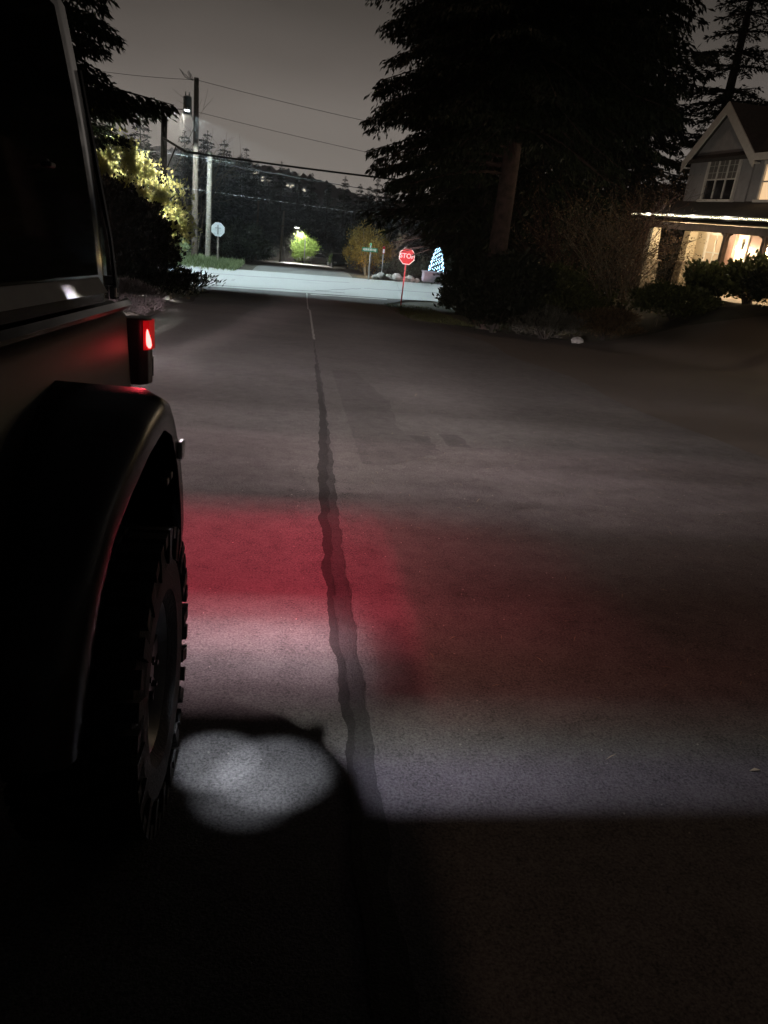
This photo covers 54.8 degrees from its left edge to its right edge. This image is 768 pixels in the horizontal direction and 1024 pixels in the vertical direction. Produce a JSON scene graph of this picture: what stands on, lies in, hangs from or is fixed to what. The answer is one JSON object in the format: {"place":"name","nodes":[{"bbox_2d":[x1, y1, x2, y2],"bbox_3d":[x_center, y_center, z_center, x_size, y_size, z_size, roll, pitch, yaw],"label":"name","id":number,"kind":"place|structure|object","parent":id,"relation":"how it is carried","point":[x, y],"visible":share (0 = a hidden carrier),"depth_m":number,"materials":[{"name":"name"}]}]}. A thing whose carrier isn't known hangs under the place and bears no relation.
{"place":"outdoors","nodes":[
{"label":"outdoors","id":0,"kind":"place"},
{"bbox_2d":[115,261,448,301],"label":"cross street","id":1,"kind":"structure","parent":0,"point":[264,280],"depth_m":38.05,"materials":[{"name":"asphalt"}]},
{"bbox_2d":[253,250,351,277],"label":"road","id":2,"kind":"structure","parent":0,"point":[303,268],"depth_m":47.62,"materials":[{"name":"asphalt"}]},
{"bbox_2d":[307,253,327,264],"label":"car","id":3,"kind":"object","parent":2,"relation":"on","point":[320,258],"visible":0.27,"depth_m":109.84,"materials":[{"name":"white paint"}]},
{"bbox_2d":[0,286,767,1023],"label":"road","id":4,"kind":"structure","parent":0,"point":[550,862],"depth_m":2.84,"materials":[{"name":"asphalt"}]},
{"bbox_2d":[0,0,187,841],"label":"off roader","id":5,"kind":"object","parent":4,"relation":"on","point":[93,607],"visible":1,"depth_m":1.70,"materials":[{"name":"black paint"}]},
{"bbox_2d":[0,0,97,282],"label":"rear side window","id":6,"kind":"structure","parent":5,"relation":"in","point":[47,231],"depth_m":1.68,"materials":[{"name":"black glass"}]},
{"bbox_2d":[306,293,314,338],"bbox_3d":[-2.478,-6.774,24.588,0.112,1.192,18.800,3,23,-8],"label":"center line","id":7,"kind":"object","parent":4,"relation":"on","point":[313,334],"visible":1,"depth_m":20.73,"materials":[{"name":"paint"}]},
{"bbox_2d":[314,364,383,1023],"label":"sealed crack","id":8,"kind":"object","parent":4,"relation":"on","point":[362,883],"visible":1,"depth_m":2.60,"materials":[{"name":"asphalt"}]},
{"bbox_2d":[311,294,386,299],"bbox_3d":[-1.568,-9.791,33.704,3.685,0.014,0.324,-2,24,-18],"label":"stop line","id":9,"kind":"object","parent":4,"relation":"on","point":[348,296],"visible":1,"depth_m":33.68,"materials":[{"name":"paint"}]},
{"bbox_2d":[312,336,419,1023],"bbox_3d":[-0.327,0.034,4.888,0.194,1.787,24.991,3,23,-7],"label":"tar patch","id":10,"kind":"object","parent":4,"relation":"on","point":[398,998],"visible":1,"depth_m":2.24,"materials":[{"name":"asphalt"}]},
{"bbox_2d":[332,370,431,465],"bbox_3d":[-0.165,-1.294,8.937,0.701,0.400,5.600,3,23,-8],"label":"tar patch","id":11,"kind":"object","parent":4,"relation":"on","point":[380,437],"visible":1,"depth_m":7.75,"materials":[{"name":"asphalt"}]},
{"bbox_2d":[408,435,439,450],"bbox_3d":[0.314,-0.682,7.231,0.364,0.043,0.600,3,23,-8],"label":"tar patch","id":12,"kind":"object","parent":4,"relation":"on","point":[424,441],"visible":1,"depth_m":7.27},
{"bbox_2d":[439,434,470,447],"bbox_3d":[0.710,-0.718,7.452,0.244,0.039,0.550,3,23,-8],"label":"tar patch","id":13,"kind":"object","parent":4,"relation":"on","point":[453,441],"visible":1,"depth_m":7.43,"materials":[{"name":"asphalt"}]},
{"bbox_2d":[203,400,763,833],"bbox_3d":[1.036,-0.152,5.841,4.368,0.529,7.344,3,23,-8],"label":"grit","id":14,"kind":"object","parent":4,"relation":"on","point":[462,589],"visible":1,"depth_m":3.86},
{"bbox_2d":[350,329,766,758],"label":"pine needles","id":15,"kind":"object","parent":4,"relation":"on","point":[565,554],"visible":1,"depth_m":5.19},
{"bbox_2d":[116,143,682,238],"bbox_3d":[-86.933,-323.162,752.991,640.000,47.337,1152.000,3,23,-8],"label":"hill","id":16,"kind":"structure","parent":0,"point":[321,187],"depth_m":311.60,"materials":[{"name":"foliage"},{"name":"plant"}]},
{"bbox_2d":[260,174,272,185],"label":"hillside house","id":17,"kind":"structure","parent":16,"relation":"on","point":[263,176],"depth_m":286.82,"materials":[{"name":"grey"}]},
{"bbox_2d":[283,179,294,192],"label":"hillside house","id":18,"kind":"structure","parent":16,"relation":"on","point":[290,183],"depth_m":288.61,"materials":[{"name":"grey"}]},
{"bbox_2d":[302,183,309,196],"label":"hillside house","id":19,"kind":"structure","parent":16,"relation":"on","point":[304,188],"depth_m":289.85,"materials":[{"name":"grey"}]},
{"bbox_2d":[63,0,767,200],"label":"sky","id":20,"kind":"structure","parent":0,"point":[323,55],"materials":[{"name":"grey"}]},
{"bbox_2d":[110,211,767,341],"bbox_3d":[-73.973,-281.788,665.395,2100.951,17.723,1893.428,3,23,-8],"label":"ground","id":21,"kind":"structure","parent":0,"point":[730,311],"depth_m":23.45,"materials":[{"name":"soil"}]},
{"bbox_2d":[61,0,181,184],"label":"cedar tree","id":22,"kind":"object","parent":21,"relation":"on","point":[112,103],"visible":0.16,"depth_m":24.31,"materials":[{"name":"green plant"}]},
{"bbox_2d":[108,275,169,315],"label":"lavender bush","id":23,"kind":"object","parent":21,"relation":"on","point":[128,288],"visible":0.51,"depth_m":16.73,"materials":[{"name":"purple plant"}]},
{"bbox_2d":[96,172,186,271],"bbox_3d":[-8.791,-8.893,23.194,5.100,3.527,3.450,3,23,-8],"label":"dark hedge","id":24,"kind":"object","parent":21,"relation":"on","point":[158,231],"visible":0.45,"depth_m":22.57,"materials":[{"name":"green plant"}]},
{"bbox_2d":[120,113,173,235],"bbox_3d":[-20.876,-28.594,64.246,6.230,11.889,6.292,3,23,-8],"label":"conifer","id":25,"kind":"object","parent":21,"relation":"on","point":[147,144],"visible":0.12,"depth_m":62.87,"materials":[{"name":"green plant"}]},
{"bbox_2d":[95,127,203,252],"bbox_3d":[-9.300,-10.523,25.517,6.259,4.982,3.384,3,23,-8],"label":"leafy shrub","id":26,"kind":"object","parent":21,"relation":"on","point":[157,194],"visible":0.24,"depth_m":24.93,"materials":[{"name":"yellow plant"}]},
{"bbox_2d":[139,226,183,298],"bbox_3d":[-7.152,-8.076,23.456,1.774,2.630,0.951,9,22,6],"label":"sapling","id":27,"kind":"object","parent":21,"relation":"on","point":[170,295],"visible":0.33,"depth_m":23.54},
{"bbox_2d":[107,260,226,299],"bbox_3d":[-7.096,-7.190,22.973,3.361,1.264,3.806,24,28,37],"label":"dark bush","id":28,"kind":"object","parent":21,"relation":"on","point":[175,279],"visible":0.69,"depth_m":22.90,"materials":[{"name":"green plant"}]},
{"bbox_2d":[158,116,185,268],"bbox_3d":[-9.437,-13.636,32.781,1.372,6.916,0.420,12,23,13],"label":"utility pole","id":29,"kind":"object","parent":21,"relation":"on","point":[163,154],"visible":0.45,"depth_m":31.98,"materials":[{"name":"brown weathered wood"}]},
{"bbox_2d":[186,151,396,179],"bbox_3d":[1.564,-15.895,35.336,21.340,0.348,0.082,-2,24,-18],"label":"power line","id":30,"kind":"object","parent":29,"relation":"attached to","point":[260,162],"visible":0.42,"depth_m":33.30,"materials":[{"name":"black metal"}]},
{"bbox_2d":[166,130,192,242],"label":"conifer","id":31,"kind":"object","parent":21,"relation":"on","point":[178,170],"visible":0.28,"depth_m":81.28,"materials":[{"name":"green plant"}]},
{"bbox_2d":[177,238,190,251],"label":"green shrub","id":32,"kind":"object","parent":21,"relation":"on","point":[184,245],"visible":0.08,"depth_m":44.70,"materials":[{"name":"green plant"}]},
{"bbox_2d":[179,68,198,255],"bbox_3d":[-10.953,-18.937,41.089,1.015,10.116,3.155,3,23,-8],"label":"utility pole","id":33,"kind":"object","parent":21,"relation":"on","point":[187,104],"visible":0.99,"depth_m":41.62,"materials":[{"name":"brown wood"}]},
{"bbox_2d":[152,183,408,219],"bbox_3d":[-5.116,-18.331,44.068,28.285,1.017,0.016,0,23,-15],"label":"power line","id":34,"kind":"object","parent":33,"relation":"attached to","point":[272,200],"visible":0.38,"depth_m":43.59,"materials":[{"name":"metal"}]},
{"bbox_2d":[199,112,390,157],"bbox_3d":[0.452,-20.067,41.463,22.115,2.171,0.020,6,22,0],"label":"power line","id":35,"kind":"object","parent":33,"relation":"attached to","point":[289,134],"visible":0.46,"depth_m":41.34,"materials":[{"name":"black metal"}]},
{"bbox_2d":[199,80,414,131],"bbox_3d":[0.604,-21.516,40.865,22.115,2.123,0.022,6,22,0],"label":"power line","id":36,"kind":"object","parent":33,"relation":"attached to","point":[290,103],"visible":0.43,"depth_m":40.76,"materials":[{"name":"black metal"}]},
{"bbox_2d":[178,138,227,256],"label":"conifer","id":37,"kind":"object","parent":21,"relation":"on","point":[204,195],"visible":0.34,"depth_m":67.31,"materials":[{"name":"green plant"}]},
{"bbox_2d":[170,252,244,271],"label":"grass","id":38,"kind":"structure","parent":21,"relation":"on","point":[199,260],"depth_m":41.97,"materials":[{"name":"plant"}]},
{"bbox_2d":[205,151,212,256],"bbox_3d":[-10.328,-17.765,43.590,0.410,6.290,0.341,3,23,-8],"label":"utility pole","id":39,"kind":"object","parent":21,"relation":"on","point":[208,208],"visible":0.9,"depth_m":43.43,"materials":[{"name":"wood"}]},
{"bbox_2d":[208,161,458,203],"bbox_3d":[-0.104,-19.089,43.890,20.203,1.038,0.036,3,22,-7],"label":"power line","id":40,"kind":"object","parent":39,"relation":"attached to","point":[303,178],"visible":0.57,"depth_m":43.20,"materials":[{"name":"black metal"}]},
{"bbox_2d":[186,130,231,255],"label":"conifer","id":41,"kind":"object","parent":21,"relation":"on","point":[207,137],"visible":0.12,"depth_m":77.96,"materials":[{"name":"green plant"}]},
{"bbox_2d":[166,90,254,248],"bbox_3d":[-11.418,-21.341,47.192,6.645,9.771,8.353,14,24,19],"label":"bare tree","id":42,"kind":"object","parent":21,"relation":"on","point":[214,181],"visible":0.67,"depth_m":46.78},
{"bbox_2d":[189,216,245,258],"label":"dark hedge","id":43,"kind":"object","parent":21,"relation":"on","point":[202,242],"visible":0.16,"depth_m":53.88,"materials":[{"name":"green plant"}]},
{"bbox_2d":[211,222,224,257],"bbox_3d":[-9.776,-15.674,43.577,0.758,2.618,0.135,3,23,-8],"label":"octagon sign","id":44,"kind":"object","parent":21,"relation":"on","point":[217,229],"visible":0.97,"depth_m":43.22,"materials":[{"name":"metal"}]},
{"bbox_2d":[199,139,245,255],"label":"conifer","id":45,"kind":"object","parent":21,"relation":"on","point":[229,214],"visible":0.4,"depth_m":75.50,"materials":[{"name":"green plant"}]},
{"bbox_2d":[227,152,256,259],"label":"conifer","id":46,"kind":"object","parent":21,"relation":"on","point":[248,208],"visible":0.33,"depth_m":83.04,"materials":[{"name":"green plant"}]},
{"bbox_2d":[212,216,274,261],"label":"dark hedge","id":47,"kind":"object","parent":21,"relation":"on","point":[243,238],"visible":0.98,"depth_m":49.43,"materials":[{"name":"green plant"}]},
{"bbox_2d":[234,148,257,207],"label":"conifer","id":48,"kind":"object","parent":21,"relation":"on","point":[249,172],"visible":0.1,"depth_m":105.63,"materials":[{"name":"green plant"}]},
{"bbox_2d":[243,178,274,260],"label":"conifer","id":49,"kind":"object","parent":21,"relation":"on","point":[261,205],"visible":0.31,"depth_m":87.50,"materials":[{"name":"green plant"}]},
{"bbox_2d":[244,163,277,259],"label":"conifer","id":50,"kind":"object","parent":21,"relation":"on","point":[262,190],"visible":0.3,"depth_m":99.90,"materials":[{"name":"green plant"}]},
{"bbox_2d":[261,166,283,256],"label":"conifer","id":51,"kind":"object","parent":21,"relation":"on","point":[271,208],"visible":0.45,"depth_m":115.10,"materials":[{"name":"green plant"}]},
{"bbox_2d":[269,161,293,251],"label":"conifer","id":52,"kind":"object","parent":21,"relation":"on","point":[281,197],"visible":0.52,"depth_m":127.99,"materials":[{"name":"green plant"}]},
{"bbox_2d":[279,211,285,262],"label":"utility pole","id":53,"kind":"object","parent":21,"relation":"on","point":[281,240],"visible":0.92,"depth_m":83.72,"materials":[{"name":"brown wood"}]},
{"bbox_2d":[285,175,309,238],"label":"conifer","id":54,"kind":"object","parent":21,"relation":"on","point":[300,217],"visible":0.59,"depth_m":137.55,"materials":[{"name":"green plant"}]},
{"bbox_2d":[289,229,322,262],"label":"lime tree","id":55,"kind":"object","parent":21,"relation":"on","point":[310,245],"visible":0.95,"depth_m":96.00,"materials":[{"name":"green plant"}]},
{"bbox_2d":[270,228,345,255],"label":"dark hedge","id":56,"kind":"object","parent":21,"relation":"on","point":[324,243],"visible":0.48,"depth_m":128.29,"materials":[{"name":"green plant"}]},
{"bbox_2d":[298,173,320,235],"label":"conifer","id":57,"kind":"object","parent":21,"relation":"on","point":[310,212],"visible":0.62,"depth_m":142.31,"materials":[{"name":"green plant"}]},
{"bbox_2d":[312,183,336,252],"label":"conifer","id":58,"kind":"object","parent":21,"relation":"on","point":[323,222],"visible":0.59,"depth_m":138.39,"materials":[{"name":"green plant"}]},
{"bbox_2d":[328,252,347,268],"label":"parked car","id":59,"kind":"object","parent":21,"relation":"on","point":[336,259],"visible":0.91,"depth_m":82.41,"materials":[{"name":"black paint"}]},
{"bbox_2d":[326,177,351,253],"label":"conifer","id":60,"kind":"object","parent":21,"relation":"on","point":[342,220],"visible":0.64,"depth_m":134.06,"materials":[{"name":"green plant"}]},
{"bbox_2d":[340,184,363,252],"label":"conifer","id":61,"kind":"object","parent":21,"relation":"on","point":[356,209],"visible":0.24,"depth_m":129.36,"materials":[{"name":"green plant"}]},
{"bbox_2d":[339,209,371,268],"bbox_3d":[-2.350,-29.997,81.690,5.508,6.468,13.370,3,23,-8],"label":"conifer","id":62,"kind":"object","parent":21,"relation":"on","point":[347,226],"visible":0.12,"depth_m":79.42,"materials":[{"name":"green plant"}]},
{"bbox_2d":[342,186,377,268],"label":"conifer","id":63,"kind":"object","parent":21,"relation":"on","point":[372,197],"visible":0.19,"depth_m":88.76,"materials":[{"name":"green plant"}]},
{"bbox_2d":[362,243,377,279],"bbox_3d":[-0.895,-14.579,43.407,0.631,2.246,0.688,23,28,36],"label":"street name sign","id":64,"kind":"object","parent":21,"relation":"on","point":[368,249],"visible":0.94,"depth_m":43.15,"materials":[{"name":"metal"}]},
{"bbox_2d":[342,219,398,275],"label":"golden shrub","id":65,"kind":"object","parent":21,"relation":"on","point":[360,240],"visible":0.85,"depth_m":48.33,"materials":[{"name":"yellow plant"}]},
{"bbox_2d":[345,212,399,273],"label":"dark hedge","id":66,"kind":"object","parent":21,"relation":"on","point":[389,226],"visible":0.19,"depth_m":59.54,"materials":[{"name":"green plant"}]},
{"bbox_2d":[367,178,382,216],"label":"conifer","id":67,"kind":"object","parent":21,"relation":"on","point":[376,192],"visible":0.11,"depth_m":127.08,"materials":[{"name":"green plant"}]},
{"bbox_2d":[376,272,385,279],"bbox_3d":[-0.233,-14.357,45.228,0.695,0.565,0.553,3,23,-8],"label":"boulder","id":68,"kind":"object","parent":21,"relation":"on","point":[380,275],"visible":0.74,"depth_m":45.02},
{"bbox_2d":[356,184,409,275],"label":"conifer","id":69,"kind":"object","parent":21,"relation":"on","point":[391,204],"visible":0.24,"depth_m":67.00,"materials":[{"name":"green plant"}]},
{"bbox_2d":[372,176,404,271],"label":"conifer","id":70,"kind":"object","parent":21,"relation":"on","point":[387,202],"visible":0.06,"depth_m":77.77,"materials":[{"name":"green plant"}]},
{"bbox_2d":[369,223,411,273],"bbox_3d":[0.247,-17.683,49.630,3.439,3.786,4.552,3,23,-8],"label":"bare tree","id":71,"kind":"object","parent":21,"relation":"on","point":[397,246],"visible":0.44,"depth_m":49.12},
{"bbox_2d":[376,261,413,276],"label":"dark bush","id":72,"kind":"object","parent":21,"relation":"on","point":[388,267],"visible":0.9,"depth_m":47.39,"materials":[{"name":"green plant"}]},
{"bbox_2d":[392,273,402,280],"bbox_3d":[0.826,-14.407,45.609,0.698,0.609,0.594,3,23,-8],"label":"boulder","id":73,"kind":"object","parent":21,"relation":"on","point":[396,276],"visible":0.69,"depth_m":45.38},
{"bbox_2d":[383,245,428,277],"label":"dark bush","id":74,"kind":"object","parent":21,"relation":"on","point":[417,266],"visible":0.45,"depth_m":48.06,"materials":[{"name":"green plant"}]},
{"bbox_2d":[399,247,414,305],"bbox_3d":[0.897,-10.142,32.153,0.693,2.538,0.088,1,23,-11],"label":"stop sign","id":75,"kind":"object","parent":21,"relation":"on","point":[406,258],"visible":0.99,"depth_m":31.81,"materials":[{"name":"red metal"}]},
{"bbox_2d":[397,191,434,276],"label":"conifer","id":76,"kind":"object","parent":21,"relation":"on","point":[414,243],"visible":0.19,"depth_m":69.15,"materials":[{"name":"green plant"}]},
{"bbox_2d":[384,302,474,326],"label":"grass","id":77,"kind":"structure","parent":21,"relation":"on","point":[427,314],"depth_m":28.06,"materials":[{"name":"green plant"}]},
{"bbox_2d":[421,270,443,282],"bbox_3d":[3.397,-15.072,47.528,1.950,0.640,1.000,3,23,-8],"label":"planter","id":78,"kind":"object","parent":21,"relation":"on","point":[428,276],"visible":0.53,"depth_m":47.07,"materials":[{"name":"pink stone"}]},
{"bbox_2d":[429,248,443,271],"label":"festive tree","id":79,"kind":"object","parent":78,"relation":"on","point":[435,259],"visible":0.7,"depth_m":47.01,"materials":[{"name":"white plant"}]},
{"bbox_2d":[418,199,470,271],"bbox_3d":[6.133,-24.370,62.495,6.265,9.828,6.614,-10,27,-34],"label":"conifer","id":80,"kind":"object","parent":21,"relation":"on","point":[431,256],"visible":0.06,"depth_m":63.11,"materials":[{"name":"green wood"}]},
{"bbox_2d":[355,0,607,314],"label":"cedar tree","id":81,"kind":"object","parent":21,"relation":"on","point":[478,219],"visible":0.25,"depth_m":28.30,"materials":[{"name":"green plant"}]},
{"bbox_2d":[431,243,560,332],"bbox_3d":[3.483,-6.681,22.222,3.490,2.692,3.884,22,27,34],"label":"ivy mound","id":82,"kind":"object","parent":21,"relation":"on","point":[494,290],"visible":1,"depth_m":21.40,"materials":[{"name":"green plant"}]},
{"bbox_2d":[359,0,694,329],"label":"cedar tree","id":83,"kind":"object","parent":21,"relation":"on","point":[495,74],"visible":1,"depth_m":19.85,"materials":[{"name":"green plant"}]},
{"bbox_2d":[428,10,643,312],"bbox_3d":[7.103,-20.893,28.548,8.867,26.300,8.709,3,23,-8],"label":"cedar tree","id":84,"kind":"object","parent":21,"relation":"on","point":[612,178],"visible":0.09,"depth_m":29.80,"materials":[{"name":"green plant"}]},
{"bbox_2d":[440,219,633,291],"bbox_3d":[7.567,-12.143,35.429,9.706,5.075,3.371,3,23,-8],"label":"dark hedge","id":85,"kind":"object","parent":21,"relation":"on","point":[588,260],"visible":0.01,"depth_m":35.39,"materials":[{"name":"green plant"}]},
{"bbox_2d":[502,301,588,339],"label":"grey shrub","id":86,"kind":"object","parent":21,"relation":"on","point":[551,324],"visible":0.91,"depth_m":21.49,"materials":[{"name":"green plant"}]},
{"bbox_2d":[486,158,666,295],"bbox_3d":[6.251,-8.861,24.312,6.639,5.656,5.277,3,23,-8],"label":"bare shrub","id":87,"kind":"object","parent":21,"relation":"on","point":[553,255],"visible":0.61,"depth_m":24.42,"materials":[{"name":"plant"}]},
{"bbox_2d":[531,261,625,337],"bbox_3d":[5.667,-6.632,23.202,3.903,2.373,3.300,3,23,-8],"label":"green shrub","id":88,"kind":"object","parent":21,"relation":"on","point":[579,298],"visible":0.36,"depth_m":22.46,"materials":[{"name":"green plant"}]},
{"bbox_2d":[571,303,647,340],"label":"brown shrub","id":89,"kind":"object","parent":21,"relation":"on","point":[617,315],"visible":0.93,"depth_m":21.68,"materials":[{"name":"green plant"}]},
{"bbox_2d":[546,184,702,324],"bbox_3d":[7.497,-7.974,23.138,6.455,4.179,4.923,3,23,-8],"label":"bare shrub","id":90,"kind":"object","parent":21,"relation":"on","point":[625,286],"visible":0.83,"depth_m":22.50,"materials":[{"name":"plant"}]},
{"bbox_2d":[545,0,729,292],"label":"cedar tree","id":91,"kind":"object","parent":21,"relation":"on","point":[683,83],"visible":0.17,"depth_m":34.00,"materials":[{"name":"green plant"}]},
{"bbox_2d":[599,31,695,291],"bbox_3d":[13.275,-17.639,38.674,9.070,14.300,8.291,3,23,-8],"label":"fir tree","id":92,"kind":"object","parent":21,"relation":"on","point":[658,148],"visible":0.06,"depth_m":37.87,"materials":[{"name":"green plant"}]},
{"bbox_2d":[592,158,717,298],"bbox_3d":[9.038,-9.651,25.628,4.547,4.826,4.320,3,23,-8],"label":"bare shrub","id":93,"kind":"object","parent":21,"relation":"on","point":[657,208],"visible":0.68,"depth_m":25.56,"materials":[{"name":"plant"}]},
{"bbox_2d":[624,278,724,319],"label":"green shrub","id":94,"kind":"object","parent":21,"relation":"on","point":[669,296],"visible":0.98,"depth_m":21.19,"materials":[{"name":"green plant"}]},
{"bbox_2d":[662,124,705,282],"bbox_3d":[23.606,-23.159,58.520,8.126,13.537,8.054,3,23,-8],"label":"conifer","id":95,"kind":"object","parent":21,"relation":"on","point":[700,131],"visible":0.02,"depth_m":57.04,"materials":[{"name":"plant"}]},
{"bbox_2d":[633,101,767,305],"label":"house","id":96,"kind":"structure","parent":21,"relation":"on","point":[728,155],"depth_m":25.27,"materials":[{"name":"grey"}]},
{"bbox_2d":[643,214,767,220],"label":"string lights","id":97,"kind":"object","parent":96,"relation":"attached to","point":[712,217],"visible":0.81,"depth_m":23.19,"materials":[{"name":"white plastic"}]},
{"bbox_2d":[701,232,722,262],"bbox_3d":[12.127,-9.563,27.251,0.100,1.363,1.410,3,23,-8],"label":"window","id":98,"kind":"structure","parent":96,"relation":"in","point":[711,250],"depth_m":27.36,"materials":[{"name":"glass"}]},
{"bbox_2d":[696,159,742,201],"bbox_3d":[11.723,-11.606,25.845,0.170,1.452,2.270,3,23,-8],"label":"window","id":99,"kind":"structure","parent":96,"relation":"in","point":[722,177],"depth_m":25.82,"materials":[{"name":"paint"}]},
{"bbox_2d":[736,235,766,296],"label":"door","id":100,"kind":"structure","parent":96,"relation":"in","point":[752,243],"depth_m":24.95,"materials":[{"name":"metal"}]},
{"bbox_2d":[752,161,767,202],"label":"window","id":101,"kind":"structure","parent":96,"relation":"in","point":[762,194],"depth_m":23.49,"materials":[{"name":"paint"}]},
{"bbox_2d":[637,0,767,270],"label":"fir tree","id":102,"kind":"object","parent":21,"relation":"on","point":[743,31],"visible":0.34,"depth_m":34.44,"materials":[{"name":"green plant"}]},
{"bbox_2d":[681,258,745,300],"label":"hydrangea","id":103,"kind":"object","parent":21,"relation":"on","point":[704,274],"visible":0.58,"depth_m":22.80,"materials":[{"name":"green plant"}]},
{"bbox_2d":[712,249,767,304],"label":"hydrangea","id":104,"kind":"object","parent":21,"relation":"on","point":[734,273],"visible":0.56,"depth_m":21.00,"materials":[{"name":"green plant"}]},
{"bbox_2d":[739,263,767,307],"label":"dark bush","id":105,"kind":"object","parent":21,"relation":"on","point":[759,286],"visible":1,"depth_m":19.39,"materials":[{"name":"green plant"}]},
{"bbox_2d":[404,315,767,458],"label":"gravel shoulder","id":106,"kind":"object","parent":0,"point":[703,373],"visible":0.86,"depth_m":16.22},
{"bbox_2d":[571,337,583,343],"bbox_3d":[5.604,-4.965,21.484,0.400,0.243,0.288,3,23,-8],"label":"stone","id":107,"kind":"object","parent":106,"relation":"on","point":[578,340],"visible":0.81,"depth_m":21.39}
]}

